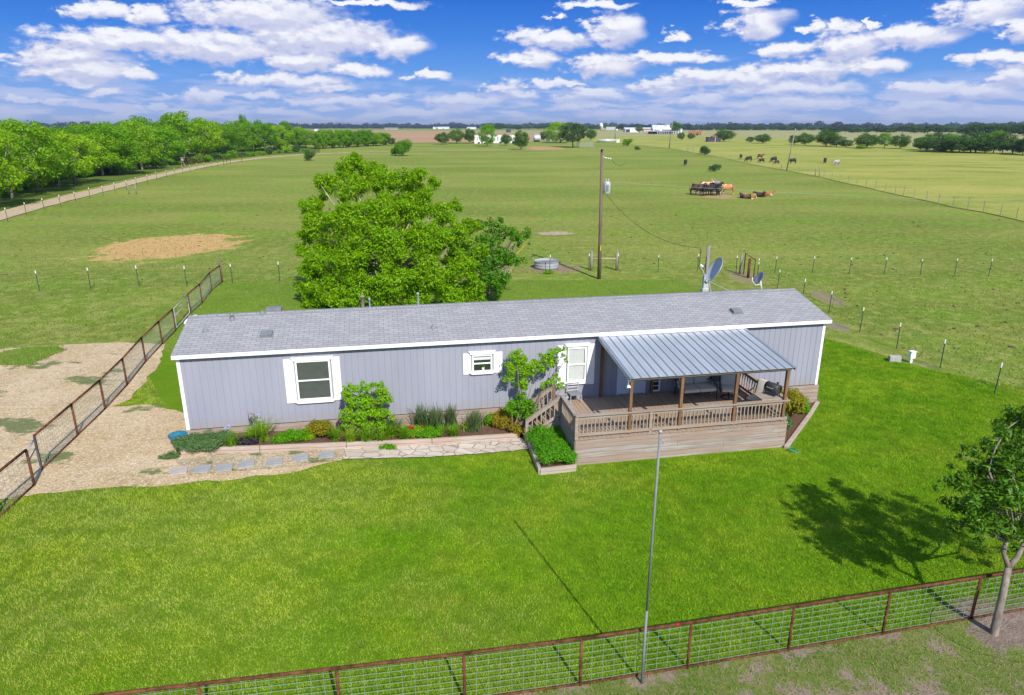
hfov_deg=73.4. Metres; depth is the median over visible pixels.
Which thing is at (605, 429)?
covered porch
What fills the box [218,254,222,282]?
corner post
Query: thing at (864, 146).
field tree
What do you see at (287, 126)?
woodland tree
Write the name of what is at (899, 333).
wire fence
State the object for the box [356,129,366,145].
woodland tree
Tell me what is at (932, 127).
field tree
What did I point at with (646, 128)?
open barn
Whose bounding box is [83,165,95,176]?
field bush
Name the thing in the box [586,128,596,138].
field tree
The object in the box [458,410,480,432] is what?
iris clump
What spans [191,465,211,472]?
stepping stone
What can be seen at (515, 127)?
field tree
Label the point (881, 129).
field tree
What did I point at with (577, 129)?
field tree
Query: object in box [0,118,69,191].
woodland tree
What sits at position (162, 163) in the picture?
field bush
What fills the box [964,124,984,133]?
field tree
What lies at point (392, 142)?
field bush
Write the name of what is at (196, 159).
bush
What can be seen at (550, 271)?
weed clump
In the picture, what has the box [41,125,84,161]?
woodland tree
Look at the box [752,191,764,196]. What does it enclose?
cow
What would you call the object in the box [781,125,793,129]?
field tree
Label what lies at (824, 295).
bare soil right of house
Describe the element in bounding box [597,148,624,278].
utility pole
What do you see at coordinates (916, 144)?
field tree
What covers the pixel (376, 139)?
woodland tree
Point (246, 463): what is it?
stepping stone
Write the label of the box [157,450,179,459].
weed clump
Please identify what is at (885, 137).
field tree
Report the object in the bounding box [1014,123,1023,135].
field tree
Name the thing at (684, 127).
nearer woods
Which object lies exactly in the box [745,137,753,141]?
field bush
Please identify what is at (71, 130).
woodland tree
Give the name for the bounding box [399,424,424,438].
rose bush
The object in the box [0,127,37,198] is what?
woodland tree
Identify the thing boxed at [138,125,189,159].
woodland tree
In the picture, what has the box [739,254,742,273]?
gate post
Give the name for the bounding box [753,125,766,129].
field tree
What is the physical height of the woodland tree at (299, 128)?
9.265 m
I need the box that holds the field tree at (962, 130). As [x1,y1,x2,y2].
[955,125,974,133]
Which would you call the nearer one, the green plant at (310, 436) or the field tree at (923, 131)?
the green plant at (310, 436)
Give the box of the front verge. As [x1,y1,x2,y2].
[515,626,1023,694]
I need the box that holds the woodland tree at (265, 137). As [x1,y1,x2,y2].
[249,132,267,149]
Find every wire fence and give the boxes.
[0,263,285,290]
[1,162,217,220]
[522,254,589,269]
[618,254,737,269]
[757,256,992,275]
[757,262,1022,395]
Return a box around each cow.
[689,183,707,194]
[694,184,712,194]
[698,179,714,191]
[701,184,716,195]
[708,182,723,194]
[716,184,721,195]
[722,183,733,193]
[740,193,750,198]
[744,156,751,161]
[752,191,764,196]
[763,190,775,195]
[832,159,839,164]
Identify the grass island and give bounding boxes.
[0,346,63,364]
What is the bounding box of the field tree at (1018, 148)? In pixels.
[1012,139,1023,154]
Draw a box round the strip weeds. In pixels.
[190,451,336,472]
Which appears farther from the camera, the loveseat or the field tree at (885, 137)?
the field tree at (885, 137)
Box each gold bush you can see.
[305,419,333,436]
[491,408,519,429]
[507,423,524,436]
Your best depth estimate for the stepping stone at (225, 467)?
19.39 m
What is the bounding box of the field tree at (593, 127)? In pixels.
[588,125,597,129]
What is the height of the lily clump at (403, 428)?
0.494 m
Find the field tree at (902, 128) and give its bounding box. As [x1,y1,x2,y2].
[897,126,909,132]
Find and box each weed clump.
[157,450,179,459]
[379,443,397,449]
[543,269,553,274]
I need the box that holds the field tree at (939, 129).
[930,126,945,132]
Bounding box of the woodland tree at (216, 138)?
[184,121,225,154]
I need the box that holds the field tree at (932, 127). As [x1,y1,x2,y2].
[923,125,936,130]
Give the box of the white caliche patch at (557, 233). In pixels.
[532,231,578,235]
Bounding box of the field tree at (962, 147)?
[943,137,975,152]
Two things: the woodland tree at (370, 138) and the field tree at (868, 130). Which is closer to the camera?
the woodland tree at (370, 138)
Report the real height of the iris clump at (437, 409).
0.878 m
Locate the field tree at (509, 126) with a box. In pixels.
[504,123,512,128]
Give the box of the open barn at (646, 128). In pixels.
[642,127,650,130]
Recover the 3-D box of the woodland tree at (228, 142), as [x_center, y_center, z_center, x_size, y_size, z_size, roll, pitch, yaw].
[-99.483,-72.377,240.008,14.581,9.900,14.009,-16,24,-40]
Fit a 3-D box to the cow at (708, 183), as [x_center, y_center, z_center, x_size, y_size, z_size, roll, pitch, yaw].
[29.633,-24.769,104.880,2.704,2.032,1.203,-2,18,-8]
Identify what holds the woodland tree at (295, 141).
on the roadside strip at (48, 190)
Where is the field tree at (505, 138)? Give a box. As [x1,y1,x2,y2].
[500,134,512,143]
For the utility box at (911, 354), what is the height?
0.540 m
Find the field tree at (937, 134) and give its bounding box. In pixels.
[924,132,949,150]
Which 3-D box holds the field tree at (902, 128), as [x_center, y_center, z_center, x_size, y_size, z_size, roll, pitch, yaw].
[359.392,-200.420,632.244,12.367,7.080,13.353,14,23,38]
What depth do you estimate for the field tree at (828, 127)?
680.03 m
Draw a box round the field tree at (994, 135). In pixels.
[984,130,1007,152]
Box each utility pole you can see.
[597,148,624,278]
[786,128,795,170]
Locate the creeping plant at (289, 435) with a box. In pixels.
[270,428,307,443]
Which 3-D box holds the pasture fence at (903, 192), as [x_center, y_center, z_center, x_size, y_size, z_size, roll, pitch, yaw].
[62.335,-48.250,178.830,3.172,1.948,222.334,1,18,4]
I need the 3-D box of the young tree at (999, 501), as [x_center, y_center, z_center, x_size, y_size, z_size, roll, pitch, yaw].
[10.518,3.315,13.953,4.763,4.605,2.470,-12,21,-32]
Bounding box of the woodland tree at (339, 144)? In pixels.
[334,133,344,146]
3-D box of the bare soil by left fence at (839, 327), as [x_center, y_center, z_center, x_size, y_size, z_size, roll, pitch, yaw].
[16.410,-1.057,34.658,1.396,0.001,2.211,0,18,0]
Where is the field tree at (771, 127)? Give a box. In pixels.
[769,125,778,129]
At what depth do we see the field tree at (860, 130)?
680.59 m
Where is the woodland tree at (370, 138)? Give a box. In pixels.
[363,133,374,145]
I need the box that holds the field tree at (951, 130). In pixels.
[944,126,955,132]
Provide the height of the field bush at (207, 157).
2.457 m
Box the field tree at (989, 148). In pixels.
[971,138,999,152]
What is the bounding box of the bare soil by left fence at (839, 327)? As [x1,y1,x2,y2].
[825,321,854,332]
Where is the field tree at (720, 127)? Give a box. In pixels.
[715,126,725,129]
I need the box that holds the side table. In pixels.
[707,376,720,393]
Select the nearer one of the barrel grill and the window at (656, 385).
the barrel grill
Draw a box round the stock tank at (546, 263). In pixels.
[534,258,558,269]
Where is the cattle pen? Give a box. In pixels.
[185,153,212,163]
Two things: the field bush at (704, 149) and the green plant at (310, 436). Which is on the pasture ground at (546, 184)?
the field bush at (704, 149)
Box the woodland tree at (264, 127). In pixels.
[249,122,277,149]
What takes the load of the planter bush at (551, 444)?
in the raised planter at (555, 467)
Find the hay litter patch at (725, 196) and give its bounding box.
[689,192,741,199]
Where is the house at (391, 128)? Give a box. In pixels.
[384,127,398,129]
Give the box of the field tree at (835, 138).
[829,135,847,146]
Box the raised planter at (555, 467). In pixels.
[527,439,576,474]
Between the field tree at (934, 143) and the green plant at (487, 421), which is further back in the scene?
the field tree at (934, 143)
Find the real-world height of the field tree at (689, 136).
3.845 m
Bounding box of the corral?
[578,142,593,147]
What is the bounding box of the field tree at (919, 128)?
[909,125,923,132]
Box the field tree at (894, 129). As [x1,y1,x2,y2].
[888,127,901,131]
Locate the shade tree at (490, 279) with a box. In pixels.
[456,217,531,299]
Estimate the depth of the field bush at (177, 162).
179.10 m
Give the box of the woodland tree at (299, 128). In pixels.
[291,127,308,145]
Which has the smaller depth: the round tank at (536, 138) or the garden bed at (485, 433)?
the garden bed at (485, 433)
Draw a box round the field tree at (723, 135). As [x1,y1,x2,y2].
[713,129,735,140]
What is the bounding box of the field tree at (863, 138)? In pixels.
[854,133,882,145]
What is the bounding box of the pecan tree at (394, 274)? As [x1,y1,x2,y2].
[292,151,490,307]
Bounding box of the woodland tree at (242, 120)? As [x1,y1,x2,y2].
[238,115,249,150]
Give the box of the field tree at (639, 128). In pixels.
[635,125,642,131]
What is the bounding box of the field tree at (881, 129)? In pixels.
[872,127,883,132]
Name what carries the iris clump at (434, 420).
on the garden bed at (485, 433)
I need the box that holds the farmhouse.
[648,125,675,133]
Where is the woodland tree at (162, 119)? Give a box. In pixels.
[159,114,180,149]
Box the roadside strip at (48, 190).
[0,148,319,209]
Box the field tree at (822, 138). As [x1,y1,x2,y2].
[814,129,841,145]
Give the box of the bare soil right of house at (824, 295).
[804,288,852,308]
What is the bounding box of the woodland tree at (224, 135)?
[213,124,236,152]
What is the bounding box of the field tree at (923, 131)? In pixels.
[920,127,931,132]
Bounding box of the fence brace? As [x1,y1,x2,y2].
[590,251,618,270]
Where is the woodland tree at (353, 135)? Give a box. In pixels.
[346,129,356,146]
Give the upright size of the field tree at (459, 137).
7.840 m
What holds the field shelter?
on the hay field at (995, 179)
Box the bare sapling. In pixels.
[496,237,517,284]
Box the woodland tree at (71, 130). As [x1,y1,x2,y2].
[64,128,89,160]
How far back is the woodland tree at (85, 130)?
142.24 m
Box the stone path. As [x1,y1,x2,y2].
[343,438,528,458]
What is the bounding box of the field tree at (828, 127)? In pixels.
[822,126,836,131]
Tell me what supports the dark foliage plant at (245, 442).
on the garden bed at (485, 433)
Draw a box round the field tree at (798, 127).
[794,125,804,129]
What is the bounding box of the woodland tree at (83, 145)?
[38,130,105,183]
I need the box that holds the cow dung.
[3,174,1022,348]
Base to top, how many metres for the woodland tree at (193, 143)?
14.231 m
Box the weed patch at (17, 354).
[0,344,67,366]
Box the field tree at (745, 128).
[742,126,753,129]
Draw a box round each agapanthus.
[219,425,246,446]
[236,414,277,443]
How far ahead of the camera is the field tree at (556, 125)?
367.11 m
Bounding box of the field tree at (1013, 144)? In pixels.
[1002,137,1023,153]
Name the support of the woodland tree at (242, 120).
on the roadside strip at (48, 190)
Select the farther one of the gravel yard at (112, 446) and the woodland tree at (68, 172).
the woodland tree at (68, 172)
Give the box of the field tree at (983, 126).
[968,123,986,132]
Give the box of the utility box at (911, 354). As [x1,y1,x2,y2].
[908,350,916,362]
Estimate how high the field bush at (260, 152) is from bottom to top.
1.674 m
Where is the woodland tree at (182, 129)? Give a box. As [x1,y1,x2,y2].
[149,116,201,157]
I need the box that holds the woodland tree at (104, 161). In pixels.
[69,131,127,175]
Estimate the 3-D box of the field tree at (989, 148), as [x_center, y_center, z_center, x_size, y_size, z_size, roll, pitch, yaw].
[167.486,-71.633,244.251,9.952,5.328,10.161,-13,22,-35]
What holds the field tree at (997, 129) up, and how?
on the field at (788, 134)
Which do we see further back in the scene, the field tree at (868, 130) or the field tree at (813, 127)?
the field tree at (813, 127)
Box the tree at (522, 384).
[502,346,568,427]
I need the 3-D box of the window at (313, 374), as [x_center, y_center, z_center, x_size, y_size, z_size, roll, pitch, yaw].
[-6.159,1.009,21.366,1.280,1.505,0.084,-3,18,-10]
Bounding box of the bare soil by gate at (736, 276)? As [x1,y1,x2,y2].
[723,269,771,286]
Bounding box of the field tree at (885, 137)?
[875,132,893,147]
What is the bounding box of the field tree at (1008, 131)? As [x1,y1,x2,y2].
[999,126,1017,133]
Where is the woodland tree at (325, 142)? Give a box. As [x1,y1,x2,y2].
[315,133,327,148]
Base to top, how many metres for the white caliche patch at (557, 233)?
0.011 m
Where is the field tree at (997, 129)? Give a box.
[985,123,1003,133]
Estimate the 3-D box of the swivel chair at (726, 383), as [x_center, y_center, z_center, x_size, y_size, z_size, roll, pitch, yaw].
[7.316,1.258,23.198,0.641,0.876,0.686,2,18,7]
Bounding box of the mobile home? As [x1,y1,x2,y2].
[171,288,831,433]
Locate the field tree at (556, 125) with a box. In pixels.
[543,121,570,142]
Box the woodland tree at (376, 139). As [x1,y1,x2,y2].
[370,132,382,145]
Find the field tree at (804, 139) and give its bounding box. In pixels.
[795,132,815,143]
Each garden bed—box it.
[179,424,517,454]
[784,401,819,448]
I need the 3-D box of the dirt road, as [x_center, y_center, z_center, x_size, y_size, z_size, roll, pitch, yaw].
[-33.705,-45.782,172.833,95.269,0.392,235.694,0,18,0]
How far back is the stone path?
21.12 m
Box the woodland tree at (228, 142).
[211,125,247,151]
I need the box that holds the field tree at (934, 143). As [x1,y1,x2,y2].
[926,136,957,151]
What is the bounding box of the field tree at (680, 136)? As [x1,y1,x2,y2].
[677,132,685,139]
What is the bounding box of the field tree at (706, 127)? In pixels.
[703,126,714,129]
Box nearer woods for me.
[617,122,1014,129]
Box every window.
[290,355,335,403]
[469,350,495,374]
[565,342,589,384]
[653,380,660,391]
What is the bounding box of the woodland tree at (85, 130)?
[67,121,128,172]
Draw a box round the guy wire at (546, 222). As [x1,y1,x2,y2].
[516,175,591,254]
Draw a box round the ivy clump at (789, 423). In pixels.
[785,412,793,429]
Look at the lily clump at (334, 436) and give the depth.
21.15 m
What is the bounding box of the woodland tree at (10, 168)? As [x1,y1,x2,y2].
[0,132,27,188]
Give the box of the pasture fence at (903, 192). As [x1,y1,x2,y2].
[682,148,1018,219]
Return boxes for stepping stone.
[169,465,187,475]
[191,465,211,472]
[215,463,233,472]
[238,459,254,467]
[266,457,282,465]
[292,453,308,461]
[319,450,333,458]
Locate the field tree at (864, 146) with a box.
[856,144,866,148]
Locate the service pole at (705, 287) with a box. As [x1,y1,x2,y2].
[699,245,710,291]
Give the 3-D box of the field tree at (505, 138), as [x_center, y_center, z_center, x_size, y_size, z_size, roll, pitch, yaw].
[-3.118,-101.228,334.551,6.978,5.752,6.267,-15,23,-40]
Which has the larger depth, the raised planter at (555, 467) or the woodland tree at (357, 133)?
the woodland tree at (357, 133)
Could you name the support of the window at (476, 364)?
in the mobile home
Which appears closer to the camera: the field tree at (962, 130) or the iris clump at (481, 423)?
the iris clump at (481, 423)
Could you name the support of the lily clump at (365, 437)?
on the garden bed at (485, 433)
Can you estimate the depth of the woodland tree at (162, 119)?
191.42 m
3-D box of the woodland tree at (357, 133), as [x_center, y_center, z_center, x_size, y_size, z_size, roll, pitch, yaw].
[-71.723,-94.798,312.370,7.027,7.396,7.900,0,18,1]
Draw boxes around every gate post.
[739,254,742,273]
[747,258,750,277]
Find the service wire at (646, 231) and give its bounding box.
[606,194,696,247]
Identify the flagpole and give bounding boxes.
[640,429,664,683]
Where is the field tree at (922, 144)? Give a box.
[914,134,939,150]
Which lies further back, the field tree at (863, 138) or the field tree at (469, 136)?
the field tree at (469, 136)
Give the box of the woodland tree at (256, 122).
[254,119,263,148]
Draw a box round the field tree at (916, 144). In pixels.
[912,137,922,149]
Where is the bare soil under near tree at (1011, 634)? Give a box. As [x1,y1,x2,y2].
[931,594,1023,662]
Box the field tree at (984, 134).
[959,131,993,152]
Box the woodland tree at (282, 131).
[267,124,292,149]
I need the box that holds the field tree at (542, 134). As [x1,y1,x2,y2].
[540,131,547,139]
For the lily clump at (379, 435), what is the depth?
21.21 m
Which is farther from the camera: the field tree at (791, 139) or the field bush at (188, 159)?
the field tree at (791, 139)
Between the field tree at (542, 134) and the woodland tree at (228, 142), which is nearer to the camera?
the woodland tree at (228, 142)
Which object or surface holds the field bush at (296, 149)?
on the roadside strip at (48, 190)
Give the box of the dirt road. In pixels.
[0,150,481,219]
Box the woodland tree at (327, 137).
[320,131,331,144]
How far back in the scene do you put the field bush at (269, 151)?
240.80 m
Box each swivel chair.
[718,374,739,399]
[745,378,768,410]
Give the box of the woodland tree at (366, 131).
[361,130,370,145]
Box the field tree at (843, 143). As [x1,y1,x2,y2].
[840,139,855,146]
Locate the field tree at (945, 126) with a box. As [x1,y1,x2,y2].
[935,125,950,132]
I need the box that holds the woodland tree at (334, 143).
[326,132,338,147]
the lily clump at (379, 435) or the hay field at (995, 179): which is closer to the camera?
the lily clump at (379, 435)
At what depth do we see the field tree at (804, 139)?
325.81 m
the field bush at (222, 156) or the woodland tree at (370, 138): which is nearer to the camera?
the field bush at (222, 156)
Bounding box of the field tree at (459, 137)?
[447,128,464,143]
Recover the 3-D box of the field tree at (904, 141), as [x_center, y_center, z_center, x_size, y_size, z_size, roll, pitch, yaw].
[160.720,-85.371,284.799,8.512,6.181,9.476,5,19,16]
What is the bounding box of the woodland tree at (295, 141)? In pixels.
[286,128,304,145]
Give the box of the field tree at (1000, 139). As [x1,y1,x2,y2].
[994,130,1018,153]
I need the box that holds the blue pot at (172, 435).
[168,431,187,448]
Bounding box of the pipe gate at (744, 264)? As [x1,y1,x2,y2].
[743,253,755,277]
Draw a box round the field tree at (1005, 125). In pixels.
[995,123,1012,134]
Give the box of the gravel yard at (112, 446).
[0,342,342,498]
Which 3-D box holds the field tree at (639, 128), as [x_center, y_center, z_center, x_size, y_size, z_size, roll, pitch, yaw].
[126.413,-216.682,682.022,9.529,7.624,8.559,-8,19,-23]
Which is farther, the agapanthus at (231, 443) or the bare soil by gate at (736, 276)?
the bare soil by gate at (736, 276)
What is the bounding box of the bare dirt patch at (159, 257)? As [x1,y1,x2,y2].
[64,231,262,266]
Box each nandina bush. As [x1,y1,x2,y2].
[772,387,807,414]
[799,396,811,412]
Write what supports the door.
in the mobile home
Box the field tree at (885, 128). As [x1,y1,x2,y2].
[875,127,888,131]
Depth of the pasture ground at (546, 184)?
64.53 m
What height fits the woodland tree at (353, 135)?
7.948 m
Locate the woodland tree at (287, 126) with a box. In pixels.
[278,120,294,146]
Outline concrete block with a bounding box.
[888,355,901,361]
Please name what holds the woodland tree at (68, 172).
on the roadside strip at (48, 190)
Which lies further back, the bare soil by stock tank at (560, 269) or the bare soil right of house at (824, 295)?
the bare soil by stock tank at (560, 269)
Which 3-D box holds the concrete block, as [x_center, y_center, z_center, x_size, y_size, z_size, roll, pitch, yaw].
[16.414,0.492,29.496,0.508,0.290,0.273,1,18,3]
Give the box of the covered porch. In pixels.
[520,328,795,464]
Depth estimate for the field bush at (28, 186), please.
108.52 m
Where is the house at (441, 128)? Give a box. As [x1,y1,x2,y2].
[433,127,448,128]
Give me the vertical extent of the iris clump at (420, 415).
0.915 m
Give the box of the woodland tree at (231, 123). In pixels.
[223,119,248,150]
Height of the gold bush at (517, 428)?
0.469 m
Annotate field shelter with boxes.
[706,136,720,141]
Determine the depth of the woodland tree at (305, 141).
299.32 m
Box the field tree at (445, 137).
[433,132,450,144]
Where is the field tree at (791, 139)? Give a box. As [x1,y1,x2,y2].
[789,135,800,142]
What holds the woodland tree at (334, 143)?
on the pasture ground at (546, 184)
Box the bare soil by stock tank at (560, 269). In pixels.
[517,263,589,274]
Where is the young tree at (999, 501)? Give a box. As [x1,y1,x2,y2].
[931,403,1023,635]
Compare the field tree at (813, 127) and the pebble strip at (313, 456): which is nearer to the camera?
the pebble strip at (313, 456)
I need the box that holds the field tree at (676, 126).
[670,121,682,132]
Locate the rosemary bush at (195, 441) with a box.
[171,428,234,452]
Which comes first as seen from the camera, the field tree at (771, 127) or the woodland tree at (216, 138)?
the woodland tree at (216, 138)
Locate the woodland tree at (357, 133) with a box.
[353,131,361,146]
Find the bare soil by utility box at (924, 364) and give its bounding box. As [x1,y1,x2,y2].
[901,358,941,370]
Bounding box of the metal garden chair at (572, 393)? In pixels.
[567,382,581,403]
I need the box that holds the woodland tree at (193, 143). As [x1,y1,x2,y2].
[156,110,218,156]
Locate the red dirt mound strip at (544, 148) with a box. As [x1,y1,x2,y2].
[521,146,568,149]
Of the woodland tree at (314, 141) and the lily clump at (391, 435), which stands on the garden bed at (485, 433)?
the lily clump at (391, 435)
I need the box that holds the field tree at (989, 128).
[977,124,996,132]
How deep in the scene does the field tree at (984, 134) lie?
247.43 m
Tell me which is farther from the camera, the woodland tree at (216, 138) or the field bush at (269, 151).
the field bush at (269, 151)
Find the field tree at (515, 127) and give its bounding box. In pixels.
[512,125,523,128]
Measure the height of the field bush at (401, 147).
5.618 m
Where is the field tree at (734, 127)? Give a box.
[729,126,739,129]
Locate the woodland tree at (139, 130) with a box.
[113,118,163,169]
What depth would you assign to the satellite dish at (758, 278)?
26.19 m
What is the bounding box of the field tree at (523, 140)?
[511,130,529,149]
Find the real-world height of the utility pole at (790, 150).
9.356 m
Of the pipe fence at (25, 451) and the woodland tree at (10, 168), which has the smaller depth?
the pipe fence at (25, 451)
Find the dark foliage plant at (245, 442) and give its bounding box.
[235,435,258,445]
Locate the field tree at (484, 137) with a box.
[477,124,496,146]
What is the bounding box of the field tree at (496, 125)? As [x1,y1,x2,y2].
[492,123,505,129]
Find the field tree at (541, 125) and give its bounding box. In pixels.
[538,123,548,128]
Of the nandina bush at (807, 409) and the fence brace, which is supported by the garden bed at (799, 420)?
the nandina bush at (807, 409)
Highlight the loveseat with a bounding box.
[674,376,717,400]
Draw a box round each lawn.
[0,339,1023,694]
[160,280,700,353]
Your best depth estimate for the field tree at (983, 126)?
484.14 m
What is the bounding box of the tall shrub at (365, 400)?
[338,380,394,436]
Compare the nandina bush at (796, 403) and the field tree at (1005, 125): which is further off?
the field tree at (1005, 125)
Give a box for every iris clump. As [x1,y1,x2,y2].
[382,416,411,434]
[409,402,428,427]
[423,407,446,427]
[427,404,447,421]
[442,401,466,428]
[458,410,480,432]
[468,408,487,428]
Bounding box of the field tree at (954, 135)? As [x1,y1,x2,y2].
[941,133,960,151]
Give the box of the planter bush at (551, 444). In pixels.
[524,424,579,464]
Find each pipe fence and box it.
[0,449,35,515]
[33,308,175,469]
[91,569,1023,694]
[187,265,221,313]
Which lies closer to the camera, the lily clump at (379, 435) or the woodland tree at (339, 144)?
the lily clump at (379, 435)
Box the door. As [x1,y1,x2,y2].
[616,367,645,394]
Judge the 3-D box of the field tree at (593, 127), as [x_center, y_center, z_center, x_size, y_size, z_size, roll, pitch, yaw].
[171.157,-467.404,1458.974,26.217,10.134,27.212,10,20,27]
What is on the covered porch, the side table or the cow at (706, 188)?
the side table
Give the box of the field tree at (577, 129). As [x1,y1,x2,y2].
[557,122,588,147]
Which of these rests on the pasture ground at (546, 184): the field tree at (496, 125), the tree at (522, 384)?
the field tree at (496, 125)
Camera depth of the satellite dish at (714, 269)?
27.11 m
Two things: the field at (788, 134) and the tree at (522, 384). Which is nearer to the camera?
the tree at (522, 384)
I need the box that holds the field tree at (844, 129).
[840,126,851,132]
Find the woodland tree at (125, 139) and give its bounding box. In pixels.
[86,122,147,174]
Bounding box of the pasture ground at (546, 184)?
[0,128,1023,682]
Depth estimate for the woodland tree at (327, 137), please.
293.29 m
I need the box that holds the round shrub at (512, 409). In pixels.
[502,392,537,424]
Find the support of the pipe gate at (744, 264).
on the bare soil by gate at (736, 276)
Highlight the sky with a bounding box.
[0,0,1023,125]
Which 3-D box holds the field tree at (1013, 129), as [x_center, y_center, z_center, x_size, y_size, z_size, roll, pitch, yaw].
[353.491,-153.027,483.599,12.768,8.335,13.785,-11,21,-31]
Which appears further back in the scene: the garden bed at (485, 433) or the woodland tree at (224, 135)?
the woodland tree at (224, 135)
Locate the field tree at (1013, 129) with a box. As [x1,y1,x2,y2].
[1006,124,1023,134]
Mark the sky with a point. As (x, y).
(645, 62)
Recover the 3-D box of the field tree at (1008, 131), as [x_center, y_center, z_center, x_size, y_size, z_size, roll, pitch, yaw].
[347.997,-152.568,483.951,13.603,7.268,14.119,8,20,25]
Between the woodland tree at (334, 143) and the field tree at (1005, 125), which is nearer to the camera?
the woodland tree at (334, 143)
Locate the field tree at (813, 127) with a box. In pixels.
[807,126,818,129]
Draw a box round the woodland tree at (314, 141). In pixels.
[310,131,323,148]
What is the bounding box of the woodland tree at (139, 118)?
[125,114,156,157]
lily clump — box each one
[239,426,261,444]
[323,425,343,441]
[337,423,361,442]
[349,423,382,441]
[367,427,390,440]
[372,420,403,438]
[394,423,415,438]
[394,424,412,437]
[444,422,465,436]
[461,420,472,431]
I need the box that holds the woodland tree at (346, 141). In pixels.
[337,129,350,147]
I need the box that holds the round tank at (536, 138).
[533,135,540,141]
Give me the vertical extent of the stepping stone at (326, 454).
0.045 m
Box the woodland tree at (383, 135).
[377,132,385,144]
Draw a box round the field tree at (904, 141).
[889,134,911,148]
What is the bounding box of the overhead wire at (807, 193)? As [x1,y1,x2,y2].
[604,181,1010,201]
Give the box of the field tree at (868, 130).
[861,127,873,132]
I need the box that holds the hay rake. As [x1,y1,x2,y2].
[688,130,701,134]
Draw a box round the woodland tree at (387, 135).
[380,132,390,144]
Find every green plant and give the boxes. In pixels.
[301,433,315,440]
[414,424,443,438]
[483,413,495,425]
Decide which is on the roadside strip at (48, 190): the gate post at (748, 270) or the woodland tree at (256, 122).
the woodland tree at (256, 122)
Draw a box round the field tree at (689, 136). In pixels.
[687,133,695,138]
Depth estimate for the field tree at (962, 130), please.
487.54 m
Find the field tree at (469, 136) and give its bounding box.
[463,128,476,141]
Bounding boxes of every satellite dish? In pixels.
[700,257,728,291]
[752,272,763,289]
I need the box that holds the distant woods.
[1,121,1023,128]
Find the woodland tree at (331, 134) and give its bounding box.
[323,130,336,147]
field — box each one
[308,131,562,142]
[312,130,1023,151]
[564,136,1023,220]
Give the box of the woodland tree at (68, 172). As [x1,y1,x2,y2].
[31,145,79,186]
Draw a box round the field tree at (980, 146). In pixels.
[957,135,987,152]
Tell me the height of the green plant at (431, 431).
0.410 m
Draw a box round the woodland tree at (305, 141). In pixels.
[292,129,312,147]
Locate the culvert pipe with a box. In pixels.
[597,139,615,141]
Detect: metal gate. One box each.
[27,438,41,480]
[173,295,189,327]
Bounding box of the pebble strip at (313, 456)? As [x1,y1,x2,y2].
[175,449,343,474]
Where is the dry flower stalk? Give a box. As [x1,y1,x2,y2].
[248,412,257,428]
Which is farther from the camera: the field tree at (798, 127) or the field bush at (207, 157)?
the field tree at (798, 127)
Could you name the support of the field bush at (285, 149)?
on the roadside strip at (48, 190)
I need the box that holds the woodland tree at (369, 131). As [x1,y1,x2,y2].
[362,129,375,145]
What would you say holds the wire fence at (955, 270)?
on the pasture ground at (546, 184)
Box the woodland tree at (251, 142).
[236,120,260,151]
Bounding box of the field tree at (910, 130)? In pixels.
[906,126,917,131]
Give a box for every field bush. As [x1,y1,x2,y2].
[0,187,9,197]
[5,186,21,192]
[19,182,32,189]
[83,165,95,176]
[91,166,100,175]
[103,166,112,173]
[135,162,145,168]
[145,158,160,166]
[153,157,167,166]
[162,157,173,164]
[171,160,181,164]
[179,156,195,162]
[195,154,212,161]
[208,152,219,159]
[218,153,230,158]
[226,150,237,157]
[244,151,256,156]
[255,151,266,155]
[264,148,272,153]
[281,146,292,152]
[292,146,299,151]
[303,150,315,160]
[388,138,395,145]
[393,139,412,155]
[622,138,632,145]
[699,145,710,153]
[708,164,720,170]
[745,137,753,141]
[754,133,772,142]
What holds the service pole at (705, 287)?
on the lawn at (224, 295)
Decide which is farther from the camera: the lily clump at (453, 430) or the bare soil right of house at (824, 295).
the bare soil right of house at (824, 295)
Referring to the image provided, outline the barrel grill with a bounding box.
[764,381,781,396]
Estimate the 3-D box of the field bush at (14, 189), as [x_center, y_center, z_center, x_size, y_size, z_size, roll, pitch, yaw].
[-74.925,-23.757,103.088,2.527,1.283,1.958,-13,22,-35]
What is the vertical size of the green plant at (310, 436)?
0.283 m
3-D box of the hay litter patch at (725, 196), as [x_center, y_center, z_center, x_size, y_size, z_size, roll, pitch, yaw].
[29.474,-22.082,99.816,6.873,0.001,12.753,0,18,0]
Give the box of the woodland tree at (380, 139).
[372,133,383,143]
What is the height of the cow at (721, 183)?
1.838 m
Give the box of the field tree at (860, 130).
[852,127,864,131]
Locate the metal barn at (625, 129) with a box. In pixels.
[623,127,642,131]
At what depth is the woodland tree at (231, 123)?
268.14 m
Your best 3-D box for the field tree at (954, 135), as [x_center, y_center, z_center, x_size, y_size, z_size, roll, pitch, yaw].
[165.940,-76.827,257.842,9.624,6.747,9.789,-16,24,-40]

